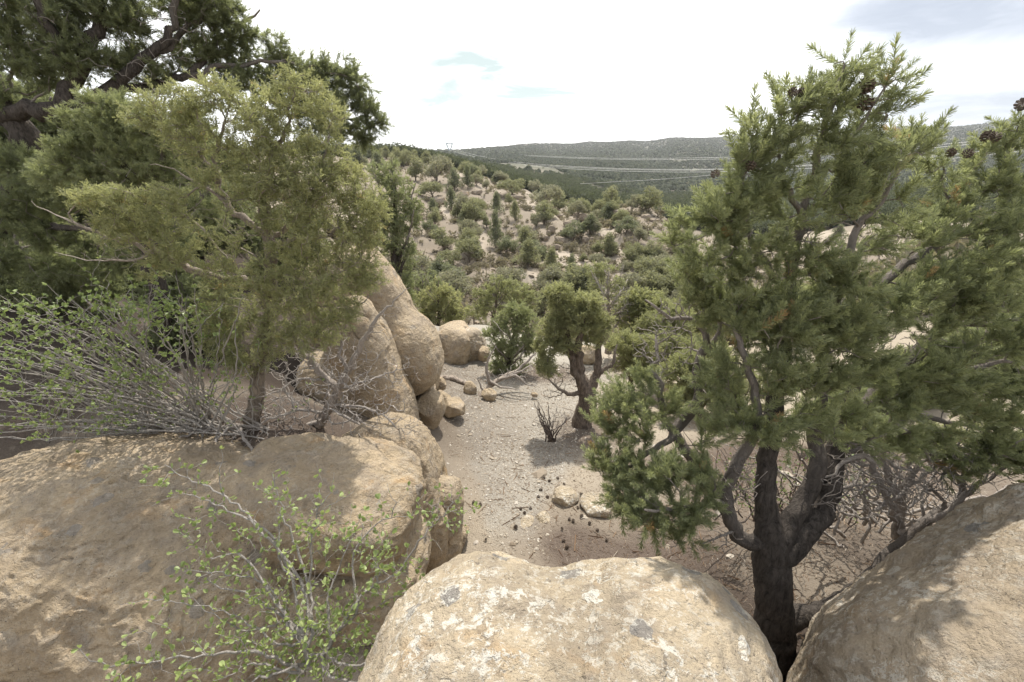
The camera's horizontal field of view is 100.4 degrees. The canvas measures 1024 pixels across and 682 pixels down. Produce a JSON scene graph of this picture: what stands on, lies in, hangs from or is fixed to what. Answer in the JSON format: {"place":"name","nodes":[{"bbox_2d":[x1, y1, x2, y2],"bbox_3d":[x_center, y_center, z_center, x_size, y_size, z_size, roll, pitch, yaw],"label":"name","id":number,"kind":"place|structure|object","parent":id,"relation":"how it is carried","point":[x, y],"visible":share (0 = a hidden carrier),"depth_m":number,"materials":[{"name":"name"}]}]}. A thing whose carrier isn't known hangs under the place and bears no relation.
{"place":"outdoors","nodes":[
{"label":"outdoors","id":0,"kind":"place"},
{"bbox_2d":[0,121,1023,681],"bbox_3d":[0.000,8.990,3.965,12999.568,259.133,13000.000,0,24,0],"label":"terrain","id":1,"kind":"structure","parent":0,"point":[612,545],"depth_m":4.64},
{"bbox_2d":[0,242,37,294],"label":"juniper","id":2,"kind":"object","parent":1,"relation":"on","point":[3,281],"visible":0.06,"depth_m":5.59,"materials":[{"name":"green plant"}]},
{"bbox_2d":[0,265,138,321],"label":"juniper","id":3,"kind":"object","parent":1,"relation":"on","point":[66,290],"visible":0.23,"depth_m":5.26,"materials":[{"name":"green plant"}]},
{"bbox_2d":[0,72,152,226],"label":"pinyon pine","id":4,"kind":"object","parent":1,"relation":"on","point":[49,128],"visible":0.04,"depth_m":9.05,"materials":[{"name":"green plant"}]},
{"bbox_2d":[18,81,237,333],"bbox_3d":[-3.494,-1.109,4.040,1.738,2.359,0.611,0,24,0],"label":"pinyon pine","id":5,"kind":"object","parent":1,"relation":"on","point":[99,124],"visible":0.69,"depth_m":3.72,"materials":[{"name":"green plant"}]},
{"bbox_2d":[101,255,204,293],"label":"juniper","id":6,"kind":"object","parent":1,"relation":"on","point":[179,274],"visible":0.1,"depth_m":6.43,"materials":[{"name":"green plant"}]},
{"bbox_2d":[0,255,324,452],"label":"shrub","id":7,"kind":"object","parent":1,"relation":"on","point":[170,417],"visible":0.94,"depth_m":3.06,"materials":[{"name":"green plant"}]},
{"bbox_2d":[123,267,247,356],"bbox_3d":[-3.763,-0.219,4.924,1.451,1.362,0.705,0,24,0],"label":"juniper","id":8,"kind":"object","parent":1,"relation":"on","point":[185,286],"visible":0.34,"depth_m":4.77,"materials":[{"name":"green plant"}]},
{"bbox_2d":[0,0,394,293],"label":"pinyon pine","id":9,"kind":"object","parent":1,"relation":"on","point":[54,48],"visible":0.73,"depth_m":4.75,"materials":[{"name":"green plant"}]},
{"bbox_2d":[137,100,257,226],"bbox_3d":[-8.628,-4.206,10.610,4.478,3.315,2.110,0,24,0],"label":"pinyon pine","id":10,"kind":"object","parent":1,"relation":"on","point":[253,206],"visible":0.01,"depth_m":10.48,"materials":[{"name":"green plant"}]},
{"bbox_2d":[31,56,393,424],"bbox_3d":[-1.967,-0.427,3.121,2.332,2.814,0.635,0,24,0],"label":"juniper","id":11,"kind":"object","parent":1,"relation":"on","point":[191,103],"visible":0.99,"depth_m":2.85,"materials":[{"name":"green plant"}]},
{"bbox_2d":[0,432,431,681],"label":"boulder","id":12,"kind":"object","parent":1,"relation":"on","point":[89,539],"visible":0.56,"depth_m":2.56,"materials":[{"name":"stone"}]},
{"bbox_2d":[155,172,278,261],"bbox_3d":[-5.565,-2.085,8.035,2.246,2.119,1.108,0,24,0],"label":"pinyon pine","id":13,"kind":"object","parent":1,"relation":"on","point":[257,241],"visible":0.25,"depth_m":7.87,"materials":[{"name":"green plant"}]},
{"bbox_2d":[71,445,480,681],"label":"shrub","id":14,"kind":"object","parent":1,"relation":"on","point":[311,626],"visible":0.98,"depth_m":2.05,"materials":[{"name":"green plant"}]},
{"bbox_2d":[244,202,334,279],"bbox_3d":[-4.639,-1.800,8.829,1.922,2.175,1.085,0,24,0],"label":"juniper","id":15,"kind":"object","parent":1,"relation":"on","point":[280,263],"visible":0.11,"depth_m":8.66,"materials":[{"name":"green plant"}]},
{"bbox_2d":[179,287,432,464],"bbox_3d":[-1.776,0.376,3.281,2.196,1.496,0.806,-5,24,-11],"label":"dead shrub","id":16,"kind":"object","parent":1,"relation":"on","point":[324,413],"visible":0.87,"depth_m":3.44,"materials":[{"name":"grey wood"}]},
{"bbox_2d":[296,295,418,419],"bbox_3d":[-1.771,0.510,4.962,1.289,2.145,0.833,0,24,0],"label":"boulder","id":17,"kind":"object","parent":1,"relation":"on","point":[379,343],"visible":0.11,"depth_m":4.57,"materials":[{"name":"stone"}]},
{"bbox_2d":[298,245,443,395],"bbox_3d":[-1.812,-0.039,5.605,1.798,2.380,1.155,0,24,0],"label":"rock pillar","id":18,"kind":"object","parent":1,"relation":"on","point":[416,332],"visible":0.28,"depth_m":5.18,"materials":[{"name":"stone"}]},
{"bbox_2d":[359,158,425,301],"bbox_3d":[-4.107,-3.490,14.873,2.425,5.368,1.572,0,24,0],"label":"pinyon pine","id":19,"kind":"object","parent":1,"relation":"on","point":[396,231],"visible":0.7,"depth_m":14.39,"materials":[{"name":"green plant"}]},
{"bbox_2d":[341,412,449,573],"bbox_3d":[-1.096,1.457,3.792,1.132,1.672,0.966,0,24,0],"label":"boulder","id":20,"kind":"object","parent":1,"relation":"on","point":[428,450],"visible":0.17,"depth_m":3.50,"materials":[{"name":"stone"}]},
{"bbox_2d":[406,155,423,180],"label":"juniper","id":21,"kind":"object","parent":1,"relation":"on","point":[414,171],"visible":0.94,"depth_m":94.39,"materials":[{"name":"green plant"}]},
{"bbox_2d":[403,254,434,279],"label":"juniper","id":22,"kind":"object","parent":1,"relation":"on","point":[423,261],"visible":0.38,"depth_m":41.85,"materials":[{"name":"green plant"}]},
{"bbox_2d":[415,180,443,196],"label":"juniper","id":23,"kind":"object","parent":1,"relation":"on","point":[426,186],"visible":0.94,"depth_m":82.69,"materials":[{"name":"green plant"}]},
{"bbox_2d":[416,389,445,429],"bbox_3d":[-1.119,0.975,5.719,0.460,0.673,0.398,12,26,25],"label":"broken rock","id":24,"kind":"object","parent":1,"relation":"on","point":[431,406],"visible":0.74,"depth_m":5.54,"materials":[{"name":"stone"}]},
{"bbox_2d":[401,267,465,305],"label":"pinyon pine","id":25,"kind":"object","parent":1,"relation":"on","point":[422,281],"visible":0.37,"depth_m":24.70,"materials":[{"name":"green plant"}]},
{"bbox_2d":[418,154,454,181],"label":"juniper","id":26,"kind":"object","parent":1,"relation":"on","point":[440,166],"visible":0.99,"depth_m":93.42,"materials":[{"name":"green plant"}]},
{"bbox_2d":[423,255,449,286],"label":"tree","id":27,"kind":"object","parent":1,"relation":"on","point":[437,265],"visible":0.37,"depth_m":40.41,"materials":[{"name":"green plant"}]},
{"bbox_2d":[413,275,468,325],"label":"juniper","id":28,"kind":"object","parent":1,"relation":"on","point":[440,305],"visible":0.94,"depth_m":14.79,"materials":[{"name":"green plant"}]},
{"bbox_2d":[429,227,453,249],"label":"juniper","id":29,"kind":"object","parent":1,"relation":"on","point":[439,235],"visible":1,"depth_m":55.62,"materials":[{"name":"green plant"}]},
{"bbox_2d":[427,262,465,282],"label":"juniper","id":30,"kind":"object","parent":1,"relation":"on","point":[450,268],"visible":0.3,"depth_m":39.48,"materials":[{"name":"green plant"}]},
{"bbox_2d":[437,249,461,267],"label":"tree","id":31,"kind":"object","parent":1,"relation":"on","point":[450,256],"visible":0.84,"depth_m":47.82,"materials":[{"name":"green plant"}]},
{"bbox_2d":[444,186,456,209],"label":"pinyon pine","id":32,"kind":"object","parent":1,"relation":"on","point":[450,195],"visible":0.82,"depth_m":76.01,"materials":[{"name":"green plant"}]},
{"bbox_2d":[439,475,463,561],"bbox_3d":[-0.666,1.644,3.904,0.467,0.990,0.573,0,24,0],"label":"boulder","id":33,"kind":"object","parent":1,"relation":"on","point":[455,541],"visible":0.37,"depth_m":3.71,"materials":[{"name":"stone"}]},
{"bbox_2d":[438,324,470,364],"bbox_3d":[-1.363,0.201,9.694,0.870,1.117,0.936,0,24,0],"label":"boulder","id":34,"kind":"object","parent":1,"relation":"on","point":[455,342],"visible":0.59,"depth_m":9.30,"materials":[{"name":"stone"}]},
{"bbox_2d":[444,396,464,417],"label":"broken rock","id":35,"kind":"object","parent":1,"relation":"on","point":[455,406],"visible":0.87,"depth_m":6.17,"materials":[{"name":"stone"}]},
{"bbox_2d":[444,167,464,190],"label":"tree","id":36,"kind":"object","parent":1,"relation":"on","point":[453,180],"visible":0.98,"depth_m":88.71,"materials":[{"name":"green plant"}]},
{"bbox_2d":[436,268,474,295],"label":"tree","id":37,"kind":"object","parent":1,"relation":"on","point":[465,285],"visible":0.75,"depth_m":35.85,"materials":[{"name":"green plant"}]},
{"bbox_2d":[452,226,478,250],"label":"tree","id":38,"kind":"object","parent":1,"relation":"on","point":[468,232],"visible":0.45,"depth_m":52.64,"materials":[{"name":"green plant"}]},
{"bbox_2d":[462,163,474,188],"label":"pinyon pine","id":39,"kind":"object","parent":1,"relation":"on","point":[466,179],"visible":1,"depth_m":88.95,"materials":[{"name":"green plant"}]},
{"bbox_2d":[453,234,485,263],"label":"juniper","id":40,"kind":"object","parent":1,"relation":"on","point":[465,245],"visible":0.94,"depth_m":49.92,"materials":[{"name":"green plant"}]},
{"bbox_2d":[458,218,483,235],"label":"tree","id":41,"kind":"object","parent":1,"relation":"on","point":[463,224],"visible":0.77,"depth_m":56.94,"materials":[{"name":"green plant"}]},
{"bbox_2d":[458,197,486,224],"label":"tree","id":42,"kind":"object","parent":1,"relation":"on","point":[475,215],"visible":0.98,"depth_m":62.11,"materials":[{"name":"green plant"}]},
{"bbox_2d":[465,327,489,361],"bbox_3d":[-0.900,0.199,10.003,0.774,1.087,0.728,0,24,0],"label":"boulder","id":43,"kind":"object","parent":1,"relation":"on","point":[477,341],"visible":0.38,"depth_m":9.68,"materials":[{"name":"stone"}]},
{"bbox_2d":[481,388,496,401],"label":"stone","id":44,"kind":"object","parent":1,"relation":"on","point":[489,394],"visible":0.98,"depth_m":7.28,"materials":[{"name":"stone"}]},
{"bbox_2d":[487,208,505,246],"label":"pinyon pine","id":45,"kind":"object","parent":1,"relation":"on","point":[495,232],"visible":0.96,"depth_m":54.55,"materials":[{"name":"green plant"}]},
{"bbox_2d":[488,190,504,212],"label":"pinyon pine","id":46,"kind":"object","parent":1,"relation":"on","point":[496,199],"visible":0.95,"depth_m":68.82,"materials":[{"name":"green plant"}]},
{"bbox_2d":[477,346,536,396],"bbox_3d":[-0.026,0.515,7.551,1.274,0.921,0.592,-8,25,-17],"label":"fallen branch","id":47,"kind":"object","parent":1,"relation":"on","point":[507,375],"visible":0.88,"depth_m":7.58,"materials":[{"name":"grey wood"}]},
{"bbox_2d":[487,266,526,289],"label":"tree","id":48,"kind":"object","parent":1,"relation":"on","point":[506,274],"visible":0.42,"depth_m":37.80,"materials":[{"name":"green plant"}]},
{"bbox_2d":[495,235,519,251],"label":"juniper","id":49,"kind":"object","parent":1,"relation":"on","point":[506,243],"visible":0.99,"depth_m":51.96,"materials":[{"name":"green plant"}]},
{"bbox_2d":[470,273,545,324],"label":"juniper","id":50,"kind":"object","parent":1,"relation":"on","point":[504,290],"visible":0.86,"depth_m":17.12,"materials":[{"name":"green plant"}]},
{"bbox_2d":[496,178,524,194],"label":"juniper","id":51,"kind":"object","parent":1,"relation":"on","point":[512,185],"visible":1,"depth_m":83.42,"materials":[{"name":"green plant"}]},
{"bbox_2d":[480,296,541,374],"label":"pinyon pine","id":52,"kind":"object","parent":1,"relation":"on","point":[511,349],"visible":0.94,"depth_m":8.61,"materials":[{"name":"green plant"}]},
{"bbox_2d":[508,198,521,220],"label":"pinyon pine","id":53,"kind":"object","parent":1,"relation":"on","point":[515,211],"visible":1,"depth_m":64.93,"materials":[{"name":"green plant"}]},
{"bbox_2d":[511,237,542,266],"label":"tree","id":54,"kind":"object","parent":1,"relation":"on","point":[528,255],"visible":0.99,"depth_m":43.95,"materials":[{"name":"green plant"}]},
{"bbox_2d":[533,286,550,313],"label":"tree","id":55,"kind":"object","parent":1,"relation":"on","point":[543,305],"visible":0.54,"depth_m":32.81,"materials":[{"name":"green plant"}]},
{"bbox_2d":[534,199,554,224],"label":"tree","id":56,"kind":"object","parent":1,"relation":"on","point":[547,214],"visible":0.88,"depth_m":62.55,"materials":[{"name":"green plant"}]},
{"bbox_2d":[528,183,563,204],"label":"juniper","id":57,"kind":"object","parent":1,"relation":"on","point":[552,192],"visible":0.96,"depth_m":73.63,"materials":[{"name":"green plant"}]},
{"bbox_2d":[530,265,565,289],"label":"tree","id":58,"kind":"object","parent":1,"relation":"on","point":[539,285],"visible":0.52,"depth_m":37.30,"materials":[{"name":"green plant"}]},
{"bbox_2d":[539,245,562,268],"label":"pinyon pine","id":59,"kind":"object","parent":1,"relation":"on","point":[551,257],"visible":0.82,"depth_m":42.49,"materials":[{"name":"green plant"}]},
{"bbox_2d":[532,401,571,442],"bbox_3d":[0.535,0.994,5.570,0.542,0.844,0.609,0,24,0],"label":"leafless bush","id":60,"kind":"object","parent":1,"relation":"on","point":[549,435],"visible":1,"depth_m":5.62,"materials":[{"name":"grey plant"}]},
{"bbox_2d":[86,152,1023,345],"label":"scrub","id":61,"kind":"object","parent":1,"relation":"on","point":[501,262],"visible":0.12,"depth_m":49.37,"materials":[{"name":"green plant"}]},
{"bbox_2d":[549,191,567,210],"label":"juniper","id":62,"kind":"object","parent":1,"relation":"on","point":[561,202],"visible":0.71,"depth_m":90.19,"materials":[{"name":"green plant"}]},
{"bbox_2d":[552,485,578,506],"bbox_3d":[0.576,1.657,4.536,0.268,0.184,0.254,20,31,38],"label":"slab rock","id":63,"kind":"object","parent":1,"relation":"on","point":[565,496],"visible":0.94,"depth_m":4.46,"materials":[{"name":"stone"}]},
{"bbox_2d":[358,551,782,681],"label":"boulder","id":64,"kind":"object","parent":1,"relation":"on","point":[480,616],"visible":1,"depth_m":1.46,"materials":[{"name":"stone"}]},
{"bbox_2d":[556,262,585,291],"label":"tree","id":65,"kind":"object","parent":1,"relation":"on","point":[570,274],"visible":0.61,"depth_m":34.71,"materials":[{"name":"green plant"}]},
{"bbox_2d":[560,219,587,240],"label":"juniper","id":66,"kind":"object","parent":1,"relation":"on","point":[567,231],"visible":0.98,"depth_m":54.57,"materials":[{"name":"green plant"}]},
{"bbox_2d":[567,200,587,218],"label":"tree","id":67,"kind":"object","parent":1,"relation":"on","point":[579,207],"visible":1,"depth_m":67.51,"materials":[{"name":"green plant"}]},
{"bbox_2d":[530,280,628,429],"bbox_3d":[0.928,0.347,6.013,1.378,2.468,0.571,0,24,0],"label":"juniper","id":68,"kind":"object","parent":1,"relation":"on","point":[581,314],"visible":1,"depth_m":5.79,"materials":[{"name":"green plant"}]},
{"bbox_2d":[582,345,594,364],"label":"boulder","id":69,"kind":"object","parent":1,"relation":"on","point":[589,357],"visible":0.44,"depth_m":9.72,"materials":[{"name":"stone"}]},
{"bbox_2d":[573,263,605,295],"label":"tree","id":70,"kind":"object","parent":1,"relation":"on","point":[583,284],"visible":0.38,"depth_m":34.54,"materials":[{"name":"green plant"}]},
{"bbox_2d":[582,212,602,233],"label":"tree","id":71,"kind":"object","parent":1,"relation":"on","point":[590,217],"visible":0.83,"depth_m":54.64,"materials":[{"name":"green plant"}]},
{"bbox_2d":[580,492,610,517],"bbox_3d":[0.856,1.695,4.382,0.309,0.170,0.332,0,24,0],"label":"slab rock","id":72,"kind":"object","parent":1,"relation":"on","point":[587,499],"visible":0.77,"depth_m":4.31,"materials":[{"name":"stone"}]},
{"bbox_2d":[588,253,610,264],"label":"juniper","id":73,"kind":"object","parent":1,"relation":"on","point":[596,257],"visible":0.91,"depth_m":44.60,"materials":[{"name":"green plant"}]},
{"bbox_2d":[595,201,613,220],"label":"tree","id":74,"kind":"object","parent":1,"relation":"on","point":[607,207],"visible":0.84,"depth_m":60.18,"materials":[{"name":"green plant"}]},
{"bbox_2d":[595,230,618,254],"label":"tree","id":75,"kind":"object","parent":1,"relation":"on","point":[607,240],"visible":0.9,"depth_m":47.32,"materials":[{"name":"green plant"}]},
{"bbox_2d":[583,260,633,354],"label":"juniper","id":76,"kind":"object","parent":1,"relation":"on","point":[600,267],"visible":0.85,"depth_m":9.64,"materials":[{"name":"green plant"}]},
{"bbox_2d":[602,185,622,204],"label":"tree","id":77,"kind":"object","parent":1,"relation":"on","point":[611,193],"visible":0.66,"depth_m":69.27,"materials":[{"name":"green plant"}]},
{"bbox_2d":[612,215,639,234],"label":"juniper","id":78,"kind":"object","parent":1,"relation":"on","point":[628,224],"visible":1,"depth_m":51.39,"materials":[{"name":"green plant"}]},
{"bbox_2d":[380,178,880,326],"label":"hill rubble","id":79,"kind":"object","parent":1,"relation":"on","point":[530,275],"visible":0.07,"depth_m":48.87,"materials":[{"name":"stone"}]},
{"bbox_2d":[621,246,639,264],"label":"tree","id":80,"kind":"object","parent":1,"relation":"on","point":[630,253],"visible":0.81,"depth_m":44.18,"materials":[{"name":"green plant"}]},
{"bbox_2d":[604,327,666,386],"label":"juniper","id":81,"kind":"object","parent":1,"relation":"on","point":[626,349],"visible":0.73,"depth_m":7.61,"materials":[{"name":"green plant"}]},
{"bbox_2d":[612,269,659,302],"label":"tree","id":82,"kind":"object","parent":1,"relation":"on","point":[629,280],"visible":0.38,"depth_m":36.49,"materials":[{"name":"green plant"}]},
{"bbox_2d":[260,119,1023,234],"bbox_3d":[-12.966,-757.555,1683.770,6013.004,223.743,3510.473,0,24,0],"label":"plateau woods","id":83,"kind":"object","parent":1,"relation":"on","point":[569,180],"visible":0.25,"depth_m":543.05,"materials":[{"name":"green plant"}]},
{"bbox_2d":[610,280,677,335],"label":"juniper","id":84,"kind":"object","parent":1,"relation":"on","point":[638,296],"visible":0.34,"depth_m":10.02,"materials":[{"name":"green plant"}]},
{"bbox_2d":[635,185,662,208],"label":"tree","id":85,"kind":"object","parent":1,"relation":"on","point":[646,201],"visible":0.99,"depth_m":59.47,"materials":[{"name":"green plant"}]},
{"bbox_2d":[633,255,668,280],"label":"tree","id":86,"kind":"object","parent":1,"relation":"on","point":[644,264],"visible":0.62,"depth_m":40.05,"materials":[{"name":"green plant"}]},
{"bbox_2d":[632,269,672,294],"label":"tree","id":87,"kind":"object","parent":1,"relation":"on","point":[653,278],"visible":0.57,"depth_m":35.85,"materials":[{"name":"green plant"}]},
{"bbox_2d":[643,240,662,257],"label":"tree","id":88,"kind":"object","parent":1,"relation":"on","point":[651,250],"visible":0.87,"depth_m":44.73,"materials":[{"name":"green plant"}]},
{"bbox_2d":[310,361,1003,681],"bbox_3d":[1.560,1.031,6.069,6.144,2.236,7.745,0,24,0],"label":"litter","id":89,"kind":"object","parent":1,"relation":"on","point":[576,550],"visible":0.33,"depth_m":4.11,"materials":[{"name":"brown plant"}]},
{"bbox_2d":[630,301,702,339],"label":"juniper","id":90,"kind":"object","parent":1,"relation":"on","point":[646,321],"visible":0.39,"depth_m":9.12,"materials":[{"name":"green plant"}]},
{"bbox_2d":[656,265,680,296],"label":"tree","id":91,"kind":"object","parent":1,"relation":"on","point":[671,287],"visible":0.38,"depth_m":36.20,"materials":[{"name":"green plant"}]},
{"bbox_2d":[650,328,699,376],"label":"juniper","id":92,"kind":"object","parent":1,"relation":"on","point":[681,338],"visible":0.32,"depth_m":8.21,"materials":[{"name":"green plant"}]},
{"bbox_2d":[672,293,712,338],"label":"juniper","id":93,"kind":"object","parent":1,"relation":"on","point":[695,310],"visible":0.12,"depth_m":14.75,"materials":[{"name":"green plant"}]},
{"bbox_2d":[656,340,748,413],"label":"juniper","id":94,"kind":"object","parent":1,"relation":"on","point":[682,371],"visible":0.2,"depth_m":6.45,"materials":[{"name":"green plant"}]},
{"bbox_2d":[442,353,1017,558],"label":"scattered pebbles","id":95,"kind":"object","parent":1,"relation":"on","point":[540,473],"visible":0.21,"depth_m":4.94,"materials":[{"name":"beige stone"}]},
{"bbox_2d":[705,365,786,417],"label":"juniper","id":96,"kind":"object","parent":1,"relation":"on","point":[747,393],"visible":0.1,"depth_m":6.15,"materials":[{"name":"green plant"}]},
{"bbox_2d":[673,418,907,532],"bbox_3d":[2.309,1.151,3.436,2.158,1.654,1.070,0,24,0],"label":"shrub","id":97,"kind":"object","parent":1,"relation":"on","point":[789,498],"visible":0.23,"depth_m":3.28,"materials":[{"name":"brown plant"}]},
{"bbox_2d":[578,27,1023,680],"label":"pinyon pine","id":98,"kind":"object","parent":1,"relation":"on","point":[966,291],"visible":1,"depth_m":2.04,"materials":[{"name":"green plant"}]},
{"bbox_2d":[798,386,905,450],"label":"pinyon pine","id":99,"kind":"object","parent":1,"relation":"on","point":[885,417],"visible":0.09,"depth_m":4.87,"materials":[{"name":"green plant"}]},
{"bbox_2d":[713,411,1023,547],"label":"dead shrub","id":100,"kind":"object","parent":1,"relation":"on","point":[900,525],"visible":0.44,"depth_m":2.53,"materials":[{"name":"plant"}]},
{"bbox_2d":[785,483,1023,681],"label":"boulder","id":101,"kind":"object","parent":1,"relation":"on","point":[942,600],"visible":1,"depth_m":1.73,"materials":[{"name":"pale tan sandstone"}]},
{"bbox_2d":[880,271,932,316],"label":"juniper","id":102,"kind":"object","parent":1,"relation":"on","point":[924,312],"visible":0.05,"depth_m":10.44,"materials":[{"name":"green plant"}]},
{"bbox_2d":[937,320,1023,383],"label":"pinyon pine","id":103,"kind":"object","parent":1,"relation":"on","point":[1006,367],"visible":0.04,"depth_m":6.01,"materials":[{"name":"green plant"}]},
{"bbox_2d":[956,267,1023,332],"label":"pinyon pine","id":104,"kind":"object","parent":1,"relation":"on","point":[1019,289],"visible":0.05,"depth_m":6.62,"materials":[{"name":"green plant"}]},
{"bbox_2d":[2,0,1023,149],"label":"sky","id":105,"kind":"structure","parent":0,"point":[469,74],"materials":[{"name":"white"}]},
{"bbox_2d":[435,363,612,555],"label":"gravel","id":106,"kind":"structure","parent":0,"point":[516,463],"depth_m":5.86,"materials":[{"name":"beige gravel"}]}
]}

